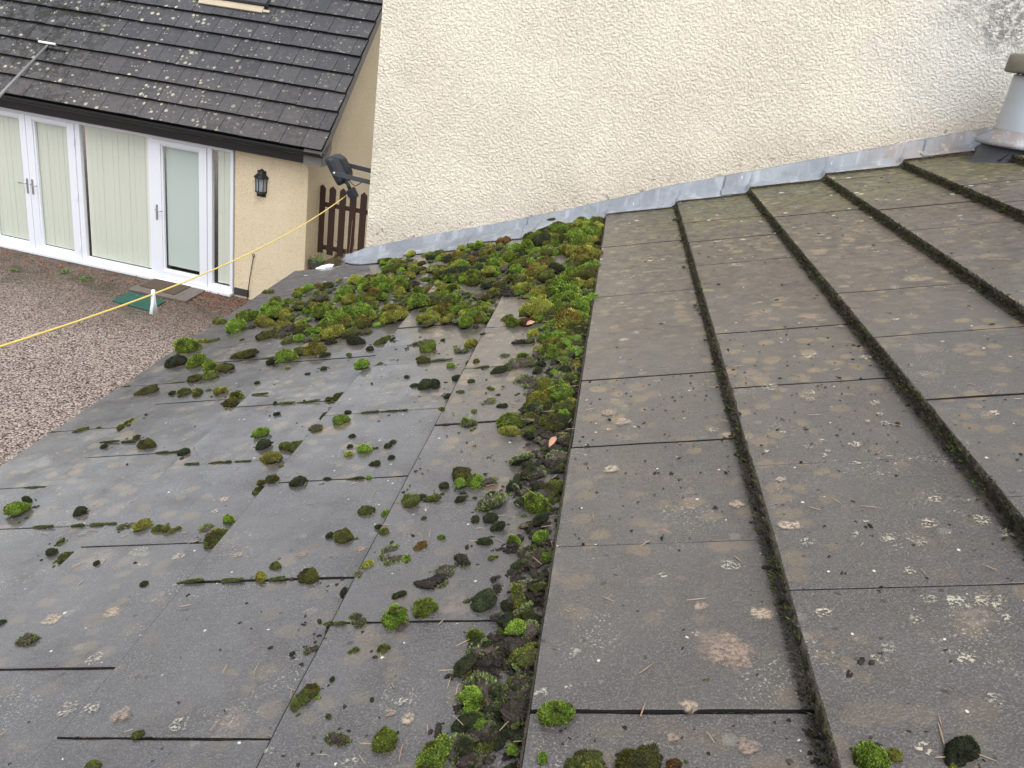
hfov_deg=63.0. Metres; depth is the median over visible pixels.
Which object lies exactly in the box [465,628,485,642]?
moss clump
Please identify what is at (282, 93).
cottage
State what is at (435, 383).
moss clump
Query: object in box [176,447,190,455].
moss clump
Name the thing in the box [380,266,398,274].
moss clump
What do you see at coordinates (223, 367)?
moss clump
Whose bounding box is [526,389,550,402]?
moss clump
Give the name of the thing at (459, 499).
moss clump
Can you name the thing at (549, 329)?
moss clump
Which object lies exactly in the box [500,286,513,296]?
moss clump
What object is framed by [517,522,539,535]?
moss clump
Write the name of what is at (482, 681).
moss clump
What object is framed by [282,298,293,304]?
moss clump
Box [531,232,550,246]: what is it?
moss clump
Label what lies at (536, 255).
moss clump
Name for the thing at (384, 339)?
moss clump
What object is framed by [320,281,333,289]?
moss clump
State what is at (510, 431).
moss clump
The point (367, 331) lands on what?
moss clump
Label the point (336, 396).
moss clump
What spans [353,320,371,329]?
moss clump
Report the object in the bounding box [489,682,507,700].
moss clump
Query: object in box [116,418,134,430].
moss clump
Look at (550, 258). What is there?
moss clump
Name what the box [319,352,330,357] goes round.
moss clump
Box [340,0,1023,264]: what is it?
rendered house
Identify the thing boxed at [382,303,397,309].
moss clump
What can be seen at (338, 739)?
moss clump
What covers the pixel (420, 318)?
moss clump
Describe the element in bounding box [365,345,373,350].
moss clump
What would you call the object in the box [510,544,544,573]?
moss clump
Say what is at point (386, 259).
moss clump
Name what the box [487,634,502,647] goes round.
moss clump
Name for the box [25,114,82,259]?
door
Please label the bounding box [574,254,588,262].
moss clump
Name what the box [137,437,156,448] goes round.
moss clump
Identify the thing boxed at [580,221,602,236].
moss clump
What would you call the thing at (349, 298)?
moss clump
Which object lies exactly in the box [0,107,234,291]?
window frame
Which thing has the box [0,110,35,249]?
door
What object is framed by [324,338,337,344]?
moss clump
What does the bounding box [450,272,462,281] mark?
moss clump
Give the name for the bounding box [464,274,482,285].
moss clump
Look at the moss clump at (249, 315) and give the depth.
3.14 m
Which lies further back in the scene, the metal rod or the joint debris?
the metal rod
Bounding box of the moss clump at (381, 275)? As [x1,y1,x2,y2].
[376,273,386,278]
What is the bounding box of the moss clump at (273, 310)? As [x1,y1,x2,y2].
[267,305,281,318]
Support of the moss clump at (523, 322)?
on the lean to building
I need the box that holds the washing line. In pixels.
[0,195,346,347]
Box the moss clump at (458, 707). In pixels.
[450,704,463,716]
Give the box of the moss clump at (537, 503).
[523,491,551,513]
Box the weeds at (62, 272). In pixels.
[8,267,93,281]
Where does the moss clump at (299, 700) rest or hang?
on the lean to building
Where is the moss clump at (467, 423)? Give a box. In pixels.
[460,418,478,427]
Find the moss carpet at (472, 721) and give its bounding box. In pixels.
[0,159,1023,767]
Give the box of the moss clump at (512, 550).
[491,547,517,553]
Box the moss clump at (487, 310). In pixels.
[480,307,493,314]
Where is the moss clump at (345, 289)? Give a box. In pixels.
[334,284,355,295]
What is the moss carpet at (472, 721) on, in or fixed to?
on the lean to building
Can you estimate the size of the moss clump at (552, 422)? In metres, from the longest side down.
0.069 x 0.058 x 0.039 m
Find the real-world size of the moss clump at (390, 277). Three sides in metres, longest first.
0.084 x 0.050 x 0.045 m
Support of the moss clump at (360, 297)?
on the lean to building
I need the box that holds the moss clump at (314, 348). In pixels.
[302,341,326,355]
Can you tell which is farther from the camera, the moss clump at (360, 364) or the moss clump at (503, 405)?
the moss clump at (360, 364)
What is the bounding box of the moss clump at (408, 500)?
[401,493,419,507]
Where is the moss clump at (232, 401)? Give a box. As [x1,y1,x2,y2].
[222,396,238,406]
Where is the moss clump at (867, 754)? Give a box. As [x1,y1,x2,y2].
[852,740,891,767]
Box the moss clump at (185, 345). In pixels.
[172,337,201,352]
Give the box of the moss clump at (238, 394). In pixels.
[229,391,243,398]
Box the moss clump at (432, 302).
[427,294,453,306]
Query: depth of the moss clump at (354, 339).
2.53 m
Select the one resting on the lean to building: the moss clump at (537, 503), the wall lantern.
the moss clump at (537, 503)
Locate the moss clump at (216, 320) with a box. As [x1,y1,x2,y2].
[212,317,226,323]
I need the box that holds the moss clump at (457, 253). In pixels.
[451,250,465,257]
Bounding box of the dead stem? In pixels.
[345,220,354,253]
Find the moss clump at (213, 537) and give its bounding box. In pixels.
[203,527,227,548]
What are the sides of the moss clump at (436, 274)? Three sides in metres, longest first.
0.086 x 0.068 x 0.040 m
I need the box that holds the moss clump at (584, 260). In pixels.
[573,257,594,265]
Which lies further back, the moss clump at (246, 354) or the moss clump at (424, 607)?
the moss clump at (246, 354)
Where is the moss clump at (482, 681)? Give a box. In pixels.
[454,670,496,709]
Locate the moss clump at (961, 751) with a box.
[943,734,980,767]
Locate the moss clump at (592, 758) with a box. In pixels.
[573,748,604,767]
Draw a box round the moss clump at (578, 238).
[569,231,589,245]
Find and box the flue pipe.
[968,53,1023,162]
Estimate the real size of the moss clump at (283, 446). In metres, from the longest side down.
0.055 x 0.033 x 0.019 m
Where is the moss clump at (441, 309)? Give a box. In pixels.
[430,302,453,317]
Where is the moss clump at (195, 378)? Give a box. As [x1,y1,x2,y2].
[186,373,201,381]
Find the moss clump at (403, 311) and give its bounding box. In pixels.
[394,305,408,320]
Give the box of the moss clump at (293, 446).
[289,440,302,452]
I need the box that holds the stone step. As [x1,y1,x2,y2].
[308,249,356,269]
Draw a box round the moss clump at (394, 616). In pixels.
[380,603,407,629]
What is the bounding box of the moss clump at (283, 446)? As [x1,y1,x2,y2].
[278,441,291,450]
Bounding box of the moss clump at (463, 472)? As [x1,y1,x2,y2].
[451,466,471,481]
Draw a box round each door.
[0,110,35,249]
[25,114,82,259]
[152,138,207,286]
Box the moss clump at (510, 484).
[506,479,522,491]
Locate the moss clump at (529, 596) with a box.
[512,590,545,611]
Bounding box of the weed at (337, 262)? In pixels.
[331,240,340,265]
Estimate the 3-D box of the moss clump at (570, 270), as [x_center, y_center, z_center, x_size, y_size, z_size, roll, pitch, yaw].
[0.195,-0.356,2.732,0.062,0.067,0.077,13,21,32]
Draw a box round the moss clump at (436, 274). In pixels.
[433,270,443,279]
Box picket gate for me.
[317,185,367,256]
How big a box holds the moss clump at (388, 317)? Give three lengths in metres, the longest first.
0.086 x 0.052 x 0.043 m
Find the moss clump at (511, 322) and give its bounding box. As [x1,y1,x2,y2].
[505,318,520,327]
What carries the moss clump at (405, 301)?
on the lean to building
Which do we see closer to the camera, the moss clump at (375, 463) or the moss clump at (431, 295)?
the moss clump at (375, 463)
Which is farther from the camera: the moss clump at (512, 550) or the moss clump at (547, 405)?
the moss clump at (547, 405)
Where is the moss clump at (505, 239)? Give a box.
[495,235,511,244]
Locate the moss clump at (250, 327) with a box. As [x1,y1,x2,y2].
[244,325,255,329]
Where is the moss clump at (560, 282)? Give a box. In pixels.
[547,273,581,295]
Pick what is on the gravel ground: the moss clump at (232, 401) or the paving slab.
the paving slab
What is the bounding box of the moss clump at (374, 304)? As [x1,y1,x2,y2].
[365,301,378,309]
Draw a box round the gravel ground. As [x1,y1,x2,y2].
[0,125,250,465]
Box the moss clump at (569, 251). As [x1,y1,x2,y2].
[565,245,581,257]
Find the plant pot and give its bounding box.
[308,252,327,268]
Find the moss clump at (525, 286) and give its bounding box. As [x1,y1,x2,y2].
[514,281,532,292]
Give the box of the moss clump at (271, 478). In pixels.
[256,474,279,486]
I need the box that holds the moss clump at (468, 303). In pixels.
[458,300,471,305]
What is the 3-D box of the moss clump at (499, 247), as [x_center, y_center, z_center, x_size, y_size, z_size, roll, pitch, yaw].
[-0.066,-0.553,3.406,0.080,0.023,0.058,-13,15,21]
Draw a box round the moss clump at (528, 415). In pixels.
[522,412,543,424]
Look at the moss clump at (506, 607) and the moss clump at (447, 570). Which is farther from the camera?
the moss clump at (447, 570)
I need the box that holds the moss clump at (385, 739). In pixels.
[371,726,397,752]
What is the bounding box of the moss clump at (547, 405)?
[539,400,552,409]
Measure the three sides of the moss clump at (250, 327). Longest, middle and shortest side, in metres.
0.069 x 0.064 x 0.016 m
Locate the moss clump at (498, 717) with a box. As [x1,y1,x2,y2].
[494,710,503,723]
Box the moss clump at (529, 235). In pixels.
[523,231,534,239]
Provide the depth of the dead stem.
11.86 m
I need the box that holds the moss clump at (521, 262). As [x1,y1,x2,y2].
[507,260,526,268]
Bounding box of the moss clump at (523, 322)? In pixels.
[518,317,535,326]
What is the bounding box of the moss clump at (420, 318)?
[415,314,428,322]
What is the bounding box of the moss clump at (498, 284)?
[492,281,507,288]
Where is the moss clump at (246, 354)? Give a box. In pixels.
[229,348,259,358]
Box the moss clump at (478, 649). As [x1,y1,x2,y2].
[465,637,501,658]
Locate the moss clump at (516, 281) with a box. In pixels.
[512,278,523,285]
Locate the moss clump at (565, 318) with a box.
[551,307,584,330]
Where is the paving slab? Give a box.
[128,280,204,302]
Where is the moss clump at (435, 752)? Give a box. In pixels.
[414,733,451,767]
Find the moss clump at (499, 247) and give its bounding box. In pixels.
[493,245,503,250]
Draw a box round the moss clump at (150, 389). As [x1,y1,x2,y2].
[133,383,159,395]
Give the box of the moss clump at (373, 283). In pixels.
[368,278,389,287]
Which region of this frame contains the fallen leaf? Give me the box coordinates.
[549,436,556,446]
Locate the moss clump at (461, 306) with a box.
[455,303,467,314]
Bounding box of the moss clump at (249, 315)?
[235,308,259,320]
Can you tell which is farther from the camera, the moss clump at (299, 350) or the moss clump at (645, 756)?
the moss clump at (299, 350)
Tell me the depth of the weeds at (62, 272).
11.95 m
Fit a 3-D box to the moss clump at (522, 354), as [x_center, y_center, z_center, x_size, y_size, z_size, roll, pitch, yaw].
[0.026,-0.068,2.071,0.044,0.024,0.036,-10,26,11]
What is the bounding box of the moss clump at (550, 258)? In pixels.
[535,255,555,262]
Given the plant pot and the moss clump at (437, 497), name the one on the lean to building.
the moss clump at (437, 497)
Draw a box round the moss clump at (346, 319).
[337,316,351,323]
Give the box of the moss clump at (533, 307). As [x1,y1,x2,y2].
[518,296,554,317]
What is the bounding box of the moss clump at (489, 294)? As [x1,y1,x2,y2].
[481,290,495,299]
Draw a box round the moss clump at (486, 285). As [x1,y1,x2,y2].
[480,282,493,288]
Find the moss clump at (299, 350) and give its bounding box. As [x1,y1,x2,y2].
[292,346,304,354]
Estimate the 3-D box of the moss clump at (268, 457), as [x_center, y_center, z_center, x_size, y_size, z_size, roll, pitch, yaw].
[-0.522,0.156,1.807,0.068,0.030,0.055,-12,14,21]
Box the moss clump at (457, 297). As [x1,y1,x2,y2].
[446,292,462,301]
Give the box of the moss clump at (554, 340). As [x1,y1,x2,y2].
[542,336,560,345]
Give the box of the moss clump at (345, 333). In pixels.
[339,328,360,338]
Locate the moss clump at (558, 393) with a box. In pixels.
[547,384,575,402]
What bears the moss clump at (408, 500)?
on the lean to building
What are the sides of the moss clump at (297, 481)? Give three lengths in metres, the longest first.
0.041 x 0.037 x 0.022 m
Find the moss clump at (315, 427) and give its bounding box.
[308,423,322,432]
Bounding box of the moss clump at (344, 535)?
[332,527,353,543]
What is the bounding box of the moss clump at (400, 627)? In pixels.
[391,621,408,631]
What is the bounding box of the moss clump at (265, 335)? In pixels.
[255,330,275,340]
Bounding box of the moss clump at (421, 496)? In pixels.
[413,493,425,501]
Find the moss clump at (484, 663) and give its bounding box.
[470,651,503,674]
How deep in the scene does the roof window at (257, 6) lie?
11.92 m
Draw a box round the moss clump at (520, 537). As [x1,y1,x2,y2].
[506,534,523,548]
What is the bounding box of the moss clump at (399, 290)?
[393,285,405,296]
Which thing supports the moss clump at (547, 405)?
on the lean to building
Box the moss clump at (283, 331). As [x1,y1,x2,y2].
[272,322,296,338]
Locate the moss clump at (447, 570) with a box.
[433,561,463,577]
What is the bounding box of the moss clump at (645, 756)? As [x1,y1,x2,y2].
[614,743,663,767]
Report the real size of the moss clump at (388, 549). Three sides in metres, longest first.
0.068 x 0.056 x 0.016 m
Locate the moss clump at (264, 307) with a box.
[259,301,284,311]
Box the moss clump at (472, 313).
[464,309,476,319]
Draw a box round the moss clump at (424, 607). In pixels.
[412,596,439,618]
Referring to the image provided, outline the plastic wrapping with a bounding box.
[315,264,333,268]
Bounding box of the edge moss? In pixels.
[517,154,1023,767]
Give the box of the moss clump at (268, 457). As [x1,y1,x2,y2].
[259,451,283,464]
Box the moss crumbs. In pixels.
[8,164,1022,766]
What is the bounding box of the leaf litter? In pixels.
[0,247,248,385]
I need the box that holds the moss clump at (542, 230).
[534,228,551,235]
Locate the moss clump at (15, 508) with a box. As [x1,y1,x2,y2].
[2,501,31,516]
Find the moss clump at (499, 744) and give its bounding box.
[493,722,508,751]
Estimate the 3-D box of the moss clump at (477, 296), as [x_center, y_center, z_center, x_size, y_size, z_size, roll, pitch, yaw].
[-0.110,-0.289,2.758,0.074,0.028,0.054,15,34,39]
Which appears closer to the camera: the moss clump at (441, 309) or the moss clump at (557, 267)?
the moss clump at (441, 309)
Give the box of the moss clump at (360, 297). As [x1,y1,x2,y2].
[356,293,365,302]
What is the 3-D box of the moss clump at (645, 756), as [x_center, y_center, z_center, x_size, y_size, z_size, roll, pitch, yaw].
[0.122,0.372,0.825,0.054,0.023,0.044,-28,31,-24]
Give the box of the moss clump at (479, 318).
[473,312,487,323]
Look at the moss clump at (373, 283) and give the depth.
3.14 m
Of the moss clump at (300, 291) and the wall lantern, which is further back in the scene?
the wall lantern
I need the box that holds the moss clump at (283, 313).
[277,308,291,320]
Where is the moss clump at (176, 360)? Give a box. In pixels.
[164,354,187,367]
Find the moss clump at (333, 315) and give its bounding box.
[325,308,347,323]
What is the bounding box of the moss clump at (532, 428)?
[521,423,539,436]
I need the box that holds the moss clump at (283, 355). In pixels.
[274,349,298,362]
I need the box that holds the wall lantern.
[254,169,268,197]
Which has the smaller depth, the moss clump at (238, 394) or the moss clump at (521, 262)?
the moss clump at (238, 394)
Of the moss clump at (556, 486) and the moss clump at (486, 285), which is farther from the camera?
the moss clump at (486, 285)
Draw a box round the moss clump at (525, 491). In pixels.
[521,488,530,496]
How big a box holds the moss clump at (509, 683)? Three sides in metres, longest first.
0.080 x 0.066 x 0.022 m
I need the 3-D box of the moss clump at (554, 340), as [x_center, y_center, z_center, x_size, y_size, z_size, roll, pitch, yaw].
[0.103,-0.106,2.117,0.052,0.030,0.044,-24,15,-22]
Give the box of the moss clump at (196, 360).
[185,353,208,368]
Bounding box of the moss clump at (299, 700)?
[289,689,311,711]
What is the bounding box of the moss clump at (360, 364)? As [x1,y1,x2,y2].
[353,359,370,370]
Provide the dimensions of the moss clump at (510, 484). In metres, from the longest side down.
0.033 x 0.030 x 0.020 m
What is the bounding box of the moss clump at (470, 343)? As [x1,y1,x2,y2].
[464,338,477,347]
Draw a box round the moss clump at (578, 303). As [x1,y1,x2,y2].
[570,297,590,315]
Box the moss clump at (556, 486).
[542,479,563,497]
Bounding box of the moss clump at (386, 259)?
[381,257,391,266]
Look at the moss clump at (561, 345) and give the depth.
2.08 m
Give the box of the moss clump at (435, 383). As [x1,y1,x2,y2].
[430,378,439,388]
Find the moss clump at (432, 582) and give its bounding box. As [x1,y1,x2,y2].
[413,573,449,589]
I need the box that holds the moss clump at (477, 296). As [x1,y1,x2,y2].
[470,292,484,300]
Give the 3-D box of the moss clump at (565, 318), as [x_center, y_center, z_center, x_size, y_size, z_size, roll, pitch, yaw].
[0.153,-0.168,2.236,0.089,0.074,0.147,-1,16,31]
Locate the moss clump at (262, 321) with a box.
[253,314,275,327]
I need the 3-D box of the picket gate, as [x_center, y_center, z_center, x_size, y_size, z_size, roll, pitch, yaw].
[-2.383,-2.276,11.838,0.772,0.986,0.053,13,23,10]
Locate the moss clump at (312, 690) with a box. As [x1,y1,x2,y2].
[301,683,320,698]
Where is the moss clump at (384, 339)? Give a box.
[373,335,390,345]
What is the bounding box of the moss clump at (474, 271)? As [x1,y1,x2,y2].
[462,269,483,278]
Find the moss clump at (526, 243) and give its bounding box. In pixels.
[520,238,534,250]
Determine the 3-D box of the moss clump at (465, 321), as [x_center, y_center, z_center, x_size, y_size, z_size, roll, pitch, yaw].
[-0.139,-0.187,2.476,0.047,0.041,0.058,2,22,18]
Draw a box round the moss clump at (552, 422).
[538,413,565,432]
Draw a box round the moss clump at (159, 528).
[151,524,170,532]
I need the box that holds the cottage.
[0,0,382,299]
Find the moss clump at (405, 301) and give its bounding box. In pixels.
[403,296,410,305]
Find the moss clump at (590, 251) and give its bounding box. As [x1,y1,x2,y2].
[567,244,603,260]
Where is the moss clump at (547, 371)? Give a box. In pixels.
[543,367,552,376]
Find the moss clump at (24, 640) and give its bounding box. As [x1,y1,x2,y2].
[14,633,38,646]
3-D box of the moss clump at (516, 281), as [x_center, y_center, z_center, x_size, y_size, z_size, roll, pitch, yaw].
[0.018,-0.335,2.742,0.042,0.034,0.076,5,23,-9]
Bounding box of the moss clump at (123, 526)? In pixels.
[116,522,134,529]
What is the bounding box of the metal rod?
[246,254,254,299]
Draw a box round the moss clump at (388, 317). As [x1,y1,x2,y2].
[378,310,402,323]
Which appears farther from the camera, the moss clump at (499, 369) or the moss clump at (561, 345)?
the moss clump at (561, 345)
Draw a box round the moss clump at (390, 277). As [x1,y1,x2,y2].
[387,274,395,282]
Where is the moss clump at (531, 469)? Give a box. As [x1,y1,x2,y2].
[522,466,535,478]
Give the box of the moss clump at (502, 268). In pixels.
[498,264,509,272]
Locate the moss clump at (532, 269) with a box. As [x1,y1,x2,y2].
[522,262,547,281]
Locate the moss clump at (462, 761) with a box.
[451,747,483,767]
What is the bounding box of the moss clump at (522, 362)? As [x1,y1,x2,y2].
[504,356,537,369]
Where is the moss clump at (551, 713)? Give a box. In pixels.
[536,699,575,726]
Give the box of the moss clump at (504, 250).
[496,248,514,253]
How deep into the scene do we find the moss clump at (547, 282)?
2.69 m
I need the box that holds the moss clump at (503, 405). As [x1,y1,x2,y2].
[496,403,507,407]
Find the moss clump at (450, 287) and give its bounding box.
[445,283,460,292]
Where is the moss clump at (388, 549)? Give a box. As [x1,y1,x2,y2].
[378,543,403,565]
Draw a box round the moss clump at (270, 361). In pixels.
[266,357,277,365]
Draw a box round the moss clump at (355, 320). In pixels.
[351,317,365,326]
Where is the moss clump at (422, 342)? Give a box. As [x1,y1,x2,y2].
[417,338,435,345]
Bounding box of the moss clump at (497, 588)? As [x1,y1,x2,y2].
[493,583,502,594]
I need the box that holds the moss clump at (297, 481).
[288,475,307,486]
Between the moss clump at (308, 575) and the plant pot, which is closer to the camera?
the moss clump at (308, 575)
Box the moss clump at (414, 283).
[410,280,419,286]
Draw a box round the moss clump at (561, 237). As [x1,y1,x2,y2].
[556,233,569,244]
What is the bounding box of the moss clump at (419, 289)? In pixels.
[411,286,425,294]
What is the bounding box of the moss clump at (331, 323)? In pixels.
[324,322,344,328]
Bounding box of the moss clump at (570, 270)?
[564,265,577,275]
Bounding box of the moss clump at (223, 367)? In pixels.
[213,362,234,371]
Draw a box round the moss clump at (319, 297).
[307,292,329,302]
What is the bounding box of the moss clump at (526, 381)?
[511,373,540,389]
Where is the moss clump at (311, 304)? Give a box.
[308,301,316,307]
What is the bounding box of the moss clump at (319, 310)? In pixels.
[311,302,332,318]
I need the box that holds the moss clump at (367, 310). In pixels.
[351,303,375,317]
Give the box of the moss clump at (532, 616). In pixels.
[524,613,541,634]
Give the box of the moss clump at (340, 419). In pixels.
[332,414,350,425]
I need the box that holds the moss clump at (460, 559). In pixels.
[453,552,470,565]
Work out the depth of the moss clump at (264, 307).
3.20 m
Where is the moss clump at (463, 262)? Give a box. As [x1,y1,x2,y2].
[456,260,471,268]
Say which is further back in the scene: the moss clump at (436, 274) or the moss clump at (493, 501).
the moss clump at (436, 274)
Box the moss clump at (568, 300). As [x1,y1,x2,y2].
[558,298,572,302]
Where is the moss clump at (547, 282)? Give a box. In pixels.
[544,279,551,286]
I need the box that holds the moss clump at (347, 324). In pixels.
[344,321,352,328]
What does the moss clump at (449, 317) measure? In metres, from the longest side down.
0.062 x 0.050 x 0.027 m
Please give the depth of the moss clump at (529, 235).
3.38 m
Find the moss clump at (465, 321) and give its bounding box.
[458,314,473,327]
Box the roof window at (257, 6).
[198,0,270,12]
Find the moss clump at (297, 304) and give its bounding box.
[292,301,309,310]
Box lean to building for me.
[0,154,1023,767]
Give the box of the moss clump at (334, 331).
[319,324,343,339]
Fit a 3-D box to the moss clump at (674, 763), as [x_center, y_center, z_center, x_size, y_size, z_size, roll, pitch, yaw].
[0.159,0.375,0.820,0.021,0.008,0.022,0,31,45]
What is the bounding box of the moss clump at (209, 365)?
[202,359,216,371]
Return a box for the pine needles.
[0,202,1021,762]
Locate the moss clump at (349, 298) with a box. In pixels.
[340,293,356,304]
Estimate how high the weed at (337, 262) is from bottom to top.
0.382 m
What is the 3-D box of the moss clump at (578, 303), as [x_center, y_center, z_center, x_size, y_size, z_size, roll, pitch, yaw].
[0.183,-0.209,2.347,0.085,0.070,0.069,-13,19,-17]
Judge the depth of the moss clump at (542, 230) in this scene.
3.39 m
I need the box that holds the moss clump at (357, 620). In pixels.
[348,612,365,628]
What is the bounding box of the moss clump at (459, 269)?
[441,265,468,279]
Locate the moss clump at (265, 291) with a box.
[262,289,273,293]
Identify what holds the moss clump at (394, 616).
on the lean to building
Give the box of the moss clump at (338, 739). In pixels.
[324,731,350,746]
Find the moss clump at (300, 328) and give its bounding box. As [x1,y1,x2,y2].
[291,324,311,333]
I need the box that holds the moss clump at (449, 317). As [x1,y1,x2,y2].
[440,313,456,322]
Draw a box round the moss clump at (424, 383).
[417,378,430,389]
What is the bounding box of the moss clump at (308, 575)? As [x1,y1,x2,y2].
[297,567,318,583]
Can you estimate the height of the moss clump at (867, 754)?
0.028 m
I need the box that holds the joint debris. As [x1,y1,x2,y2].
[2,179,1008,740]
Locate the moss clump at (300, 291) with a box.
[294,289,306,299]
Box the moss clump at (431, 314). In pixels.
[425,310,440,322]
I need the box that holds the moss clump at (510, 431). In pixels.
[498,424,521,436]
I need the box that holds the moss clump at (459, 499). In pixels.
[453,496,466,502]
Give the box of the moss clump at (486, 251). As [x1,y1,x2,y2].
[479,248,495,256]
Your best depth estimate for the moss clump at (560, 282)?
2.51 m
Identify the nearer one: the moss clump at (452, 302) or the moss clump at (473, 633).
the moss clump at (473, 633)
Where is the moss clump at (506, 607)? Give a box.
[501,599,513,612]
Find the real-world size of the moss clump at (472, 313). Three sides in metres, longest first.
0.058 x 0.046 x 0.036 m
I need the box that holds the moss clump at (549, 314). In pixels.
[535,307,557,323]
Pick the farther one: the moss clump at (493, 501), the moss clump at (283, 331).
the moss clump at (283, 331)
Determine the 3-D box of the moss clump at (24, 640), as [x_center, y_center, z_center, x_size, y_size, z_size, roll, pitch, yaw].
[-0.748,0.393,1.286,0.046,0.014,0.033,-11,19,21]
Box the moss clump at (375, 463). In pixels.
[368,460,380,466]
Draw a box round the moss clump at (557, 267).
[548,262,562,272]
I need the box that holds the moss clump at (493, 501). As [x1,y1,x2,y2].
[474,491,506,511]
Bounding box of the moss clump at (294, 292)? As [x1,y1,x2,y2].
[291,287,302,296]
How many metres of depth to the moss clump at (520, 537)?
1.28 m
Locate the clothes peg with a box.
[149,289,157,314]
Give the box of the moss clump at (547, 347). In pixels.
[540,343,558,358]
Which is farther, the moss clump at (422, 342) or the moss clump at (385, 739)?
the moss clump at (422, 342)
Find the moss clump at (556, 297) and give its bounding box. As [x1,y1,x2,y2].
[549,290,575,303]
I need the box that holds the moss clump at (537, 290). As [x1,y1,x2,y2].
[529,285,547,296]
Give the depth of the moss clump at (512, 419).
1.68 m
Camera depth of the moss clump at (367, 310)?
2.78 m
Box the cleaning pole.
[0,40,65,96]
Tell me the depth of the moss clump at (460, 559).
1.25 m
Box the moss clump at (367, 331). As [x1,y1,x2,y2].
[358,328,372,334]
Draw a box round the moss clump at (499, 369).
[490,365,507,374]
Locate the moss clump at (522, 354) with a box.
[516,352,529,357]
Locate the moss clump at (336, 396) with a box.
[324,392,343,401]
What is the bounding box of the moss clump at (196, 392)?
[192,388,202,396]
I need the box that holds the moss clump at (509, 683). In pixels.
[493,671,529,706]
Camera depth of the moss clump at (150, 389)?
2.48 m
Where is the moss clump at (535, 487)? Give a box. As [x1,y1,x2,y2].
[531,482,543,491]
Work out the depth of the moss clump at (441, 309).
2.60 m
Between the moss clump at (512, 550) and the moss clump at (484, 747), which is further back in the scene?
the moss clump at (512, 550)
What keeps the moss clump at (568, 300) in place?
on the lean to building
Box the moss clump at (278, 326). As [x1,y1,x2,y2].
[273,320,291,331]
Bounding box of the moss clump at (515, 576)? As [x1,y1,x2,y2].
[504,569,525,582]
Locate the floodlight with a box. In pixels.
[325,154,370,199]
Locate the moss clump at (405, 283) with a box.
[393,278,411,290]
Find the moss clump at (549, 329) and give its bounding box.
[535,324,556,340]
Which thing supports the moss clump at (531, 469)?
on the lean to building
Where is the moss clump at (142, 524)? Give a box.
[131,518,152,530]
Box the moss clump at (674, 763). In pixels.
[665,758,681,767]
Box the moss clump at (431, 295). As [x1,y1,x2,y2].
[426,292,436,299]
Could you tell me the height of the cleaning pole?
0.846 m
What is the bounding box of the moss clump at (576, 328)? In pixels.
[562,321,584,334]
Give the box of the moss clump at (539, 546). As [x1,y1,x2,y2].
[531,540,544,547]
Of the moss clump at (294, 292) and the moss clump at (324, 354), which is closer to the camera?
the moss clump at (324, 354)
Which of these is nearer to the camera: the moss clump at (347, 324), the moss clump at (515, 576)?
the moss clump at (515, 576)
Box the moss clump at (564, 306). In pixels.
[557,302,584,313]
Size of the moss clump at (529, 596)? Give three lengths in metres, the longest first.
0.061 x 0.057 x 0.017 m
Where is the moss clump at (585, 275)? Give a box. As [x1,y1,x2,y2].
[567,270,594,280]
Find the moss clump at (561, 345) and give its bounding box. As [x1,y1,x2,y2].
[558,342,578,349]
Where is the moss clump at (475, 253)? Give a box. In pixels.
[466,250,480,256]
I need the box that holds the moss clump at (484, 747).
[473,732,494,754]
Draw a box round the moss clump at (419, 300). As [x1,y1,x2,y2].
[408,293,428,307]
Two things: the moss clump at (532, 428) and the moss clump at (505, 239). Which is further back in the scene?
the moss clump at (505, 239)
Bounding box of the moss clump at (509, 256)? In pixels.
[502,251,519,262]
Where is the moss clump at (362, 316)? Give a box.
[356,314,369,322]
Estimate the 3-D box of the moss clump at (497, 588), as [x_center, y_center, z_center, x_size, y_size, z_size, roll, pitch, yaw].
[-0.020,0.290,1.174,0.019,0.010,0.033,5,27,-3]
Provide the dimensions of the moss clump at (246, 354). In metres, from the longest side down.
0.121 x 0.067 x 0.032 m
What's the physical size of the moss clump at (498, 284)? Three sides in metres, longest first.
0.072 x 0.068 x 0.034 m
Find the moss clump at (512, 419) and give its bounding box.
[495,412,525,427]
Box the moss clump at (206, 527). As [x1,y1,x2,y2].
[198,522,214,532]
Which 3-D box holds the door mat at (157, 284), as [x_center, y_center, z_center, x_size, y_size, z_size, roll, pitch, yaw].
[-5.004,-1.402,12.019,0.619,0.012,0.452,13,23,10]
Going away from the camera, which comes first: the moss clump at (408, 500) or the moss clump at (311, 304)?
the moss clump at (408, 500)
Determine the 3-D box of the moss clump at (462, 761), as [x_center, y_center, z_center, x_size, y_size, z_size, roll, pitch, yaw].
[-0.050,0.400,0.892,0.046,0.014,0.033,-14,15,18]
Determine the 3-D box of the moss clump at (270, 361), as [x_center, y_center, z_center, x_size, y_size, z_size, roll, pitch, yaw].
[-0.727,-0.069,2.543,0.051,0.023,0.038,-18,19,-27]
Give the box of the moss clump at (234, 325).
[225,318,246,333]
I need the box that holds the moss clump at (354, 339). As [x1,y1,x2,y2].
[346,334,365,344]
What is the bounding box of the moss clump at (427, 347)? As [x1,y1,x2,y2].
[419,342,436,352]
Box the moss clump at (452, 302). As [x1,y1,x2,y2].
[441,299,456,305]
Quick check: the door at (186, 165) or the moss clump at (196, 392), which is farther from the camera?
the door at (186, 165)
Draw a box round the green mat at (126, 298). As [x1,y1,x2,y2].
[112,291,165,310]
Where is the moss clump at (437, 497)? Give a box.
[425,493,441,501]
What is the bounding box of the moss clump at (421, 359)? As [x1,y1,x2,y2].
[415,355,430,363]
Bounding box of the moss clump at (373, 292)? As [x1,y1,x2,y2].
[364,287,379,297]
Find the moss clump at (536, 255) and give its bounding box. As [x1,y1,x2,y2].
[531,253,540,257]

